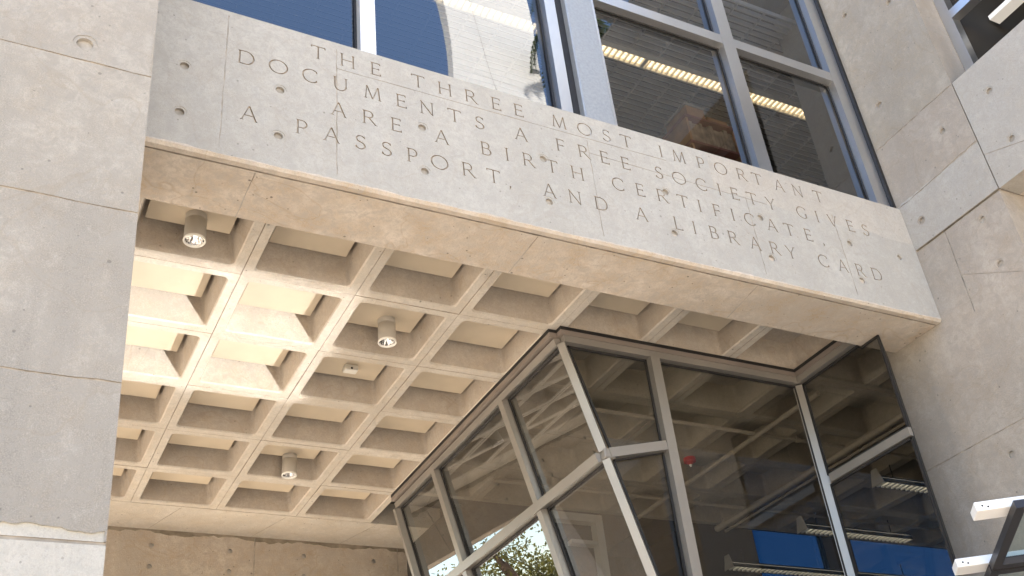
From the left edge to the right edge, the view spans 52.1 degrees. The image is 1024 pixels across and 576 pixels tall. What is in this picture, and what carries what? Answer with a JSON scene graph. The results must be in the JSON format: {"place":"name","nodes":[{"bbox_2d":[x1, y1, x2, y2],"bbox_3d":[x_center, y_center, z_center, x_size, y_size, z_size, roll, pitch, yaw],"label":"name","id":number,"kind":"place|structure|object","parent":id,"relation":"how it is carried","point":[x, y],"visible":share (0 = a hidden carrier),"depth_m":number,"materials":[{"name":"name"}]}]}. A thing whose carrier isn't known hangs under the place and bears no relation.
{"place":"outdoors","nodes":[
{"label":"outdoors","id":0,"kind":"place"},
{"bbox_2d":[390,495,597,552],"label":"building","id":1,"kind":"structure","parent":0,"point":[484,522],"depth_m":13.53,"materials":[{"name":"concrete"}]},
{"bbox_2d":[110,198,832,522],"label":"waffle ceiling","id":2,"kind":"structure","parent":1,"relation":"attached to","point":[247,340],"depth_m":9.28,"materials":[{"name":"concrete"}]},
{"bbox_2d":[183,209,207,247],"bbox_3d":[-2.259,-0.424,7.474,0.160,0.230,0.160,11,-37,-25],"label":"downlight","id":3,"kind":"object","parent":2,"relation":"attached to","point":[195,228],"visible":1,"depth_m":7.44,"materials":[{"name":"white metal"}]},
{"bbox_2d":[281,453,296,478],"bbox_3d":[-2.319,1.852,10.910,0.160,0.230,0.160,11,-37,-25],"label":"downlight","id":4,"kind":"object","parent":2,"relation":"attached to","point":[289,465],"visible":1,"depth_m":10.87,"materials":[{"name":"white metal"}]},
{"bbox_2d":[343,364,357,373],"bbox_3d":[-1.470,0.737,9.525,0.126,0.058,0.084,11,-37,-25],"label":"motion sensor","id":5,"kind":"object","parent":2,"relation":"attached to","point":[350,369],"visible":1,"depth_m":9.50,"materials":[{"name":"plastic"}]},
{"bbox_2d":[378,315,396,347],"bbox_3d":[-1.061,0.370,8.883,0.160,0.230,0.160,11,-37,-25],"label":"downlight","id":6,"kind":"object","parent":2,"relation":"attached to","point":[386,331],"visible":1,"depth_m":8.85,"materials":[{"name":"white metal"}]},
{"bbox_2d":[417,338,946,548],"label":"interior ceiling","id":7,"kind":"structure","parent":0,"point":[855,399],"depth_m":11.47,"materials":[{"name":"concrete"}]},
{"bbox_2d":[683,456,695,466],"bbox_3d":[1.962,1.921,11.538,0.134,0.099,0.134,11,-37,-25],"label":"alarm bell","id":8,"kind":"object","parent":7,"relation":"attached to","point":[689,460],"visible":1,"depth_m":11.51,"materials":[{"name":"red metal"}]},
{"bbox_2d":[492,391,940,531],"bbox_3d":[4.325,2.331,12.537,9.090,0.130,3.420,11,-37,-25],"label":"sprinkler pipe","id":9,"kind":"object","parent":7,"relation":"attached to","point":[854,444],"visible":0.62,"depth_m":11.70,"materials":[{"name":"metal"}]},
{"bbox_2d":[724,550,905,575],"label":"louvred luminaire","id":10,"kind":"object","parent":7,"relation":"hanging from","point":[731,565],"visible":0.98,"depth_m":14.48,"materials":[{"name":"white metal"}]},
{"bbox_2d":[796,512,912,543],"bbox_3d":[4.436,3.091,13.571,1.837,0.279,0.198,11,-37,-25],"label":"louvred luminaire","id":11,"kind":"object","parent":7,"relation":"hanging from","point":[803,527],"visible":0.89,"depth_m":13.48,"materials":[{"name":"white metal"}]},
{"bbox_2d":[871,465,927,493],"bbox_3d":[5.119,2.327,12.533,2.102,0.279,0.198,11,-37,-25],"label":"louvred luminaire","id":12,"kind":"object","parent":7,"relation":"hanging from","point":[878,480],"visible":0.37,"depth_m":12.13,"materials":[{"name":"white metal"}]},
{"label":"plaza","id":13,"kind":"structure","parent":0,"visible":0},
{"bbox_2d":[0,0,158,575],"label":"concrete wall","id":14,"kind":"structure","parent":13,"relation":"on","point":[75,80],"depth_m":4.58,"materials":[{"name":"grey concrete"}]},
{"bbox_2d":[103,500,439,575],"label":"concrete wall","id":15,"kind":"structure","parent":13,"relation":"on","point":[145,539],"depth_m":12.06,"materials":[{"name":"concrete"}]},
{"bbox_2d":[551,510,610,575],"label":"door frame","id":16,"kind":"object","parent":13,"relation":"on","point":[598,542],"visible":0.91,"depth_m":9.32,"materials":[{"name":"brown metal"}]},
{"bbox_2d":[391,326,958,575],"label":"glass vestibule","id":17,"kind":"object","parent":13,"relation":"on","point":[546,347],"visible":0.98,"depth_m":9.24,"materials":[{"name":"grey metal"}]},
{"bbox_2d":[407,503,946,575],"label":"lobby wall","id":18,"kind":"structure","parent":13,"relation":"on","point":[435,550],"depth_m":12.28,"materials":[{"name":"paint"}]},
{"bbox_2d":[467,523,954,575],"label":"clerestory window","id":19,"kind":"structure","parent":18,"relation":"attached to","point":[714,547],"depth_m":17.03,"materials":[{"name":"glass"}]},
{"bbox_2d":[879,336,961,575],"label":"jamb wall","id":20,"kind":"structure","parent":13,"relation":"on","point":[931,489],"depth_m":8.79,"materials":[{"name":"grey concrete"}]},
{"bbox_2d":[819,0,1023,575],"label":"concrete pier","id":21,"kind":"structure","parent":13,"relation":"on","point":[958,371],"depth_m":9.12,"materials":[{"name":"grey concrete"}]},
{"bbox_2d":[140,0,940,352],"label":"concrete beam","id":22,"kind":"structure","parent":21,"relation":"attached to","point":[258,120],"depth_m":7.65,"materials":[{"name":"grey concrete"}]},
{"bbox_2d":[193,0,572,112],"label":"library window","id":23,"kind":"structure","parent":22,"relation":"attached to","point":[513,47],"depth_m":8.39,"materials":[{"name":"glass"}]},
{"bbox_2d":[554,0,615,141],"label":"steel column","id":24,"kind":"structure","parent":22,"relation":"on","point":[587,80],"depth_m":8.84,"materials":[{"name":"grey metal"}]},
{"bbox_2d":[591,0,888,205],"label":"library window","id":25,"kind":"structure","parent":22,"relation":"attached to","point":[758,83],"depth_m":9.94,"materials":[{"name":"glass"}]},
{"bbox_2d":[813,0,895,207],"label":"sealant joint","id":26,"kind":"object","parent":25,"relation":"attached to","point":[886,189],"visible":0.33,"depth_m":10.57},
{"bbox_2d":[933,0,1023,195],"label":"side wing","id":27,"kind":"structure","parent":21,"relation":"attached to","point":[987,38],"depth_m":9.15,"materials":[{"name":"grey concrete"}]},
{"bbox_2d":[933,0,980,70],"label":"window","id":28,"kind":"structure","parent":27,"relation":"in","point":[951,15],"depth_m":10.02,"materials":[{"name":"metal"}]},
{"bbox_2d":[952,496,1023,575],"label":"glass canopy","id":29,"kind":"object","parent":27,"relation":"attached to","point":[1001,559],"visible":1,"depth_m":5.68,"materials":[{"name":"white metal"}]},
{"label":"lobby slab","id":30,"kind":"structure","parent":0,"visible":0},
{"bbox_2d":[598,514,675,557],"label":"reading room wall","id":31,"kind":"structure","parent":30,"relation":"on","point":[619,540],"depth_m":14.71,"materials":[{"name":"paint"}]}
]}

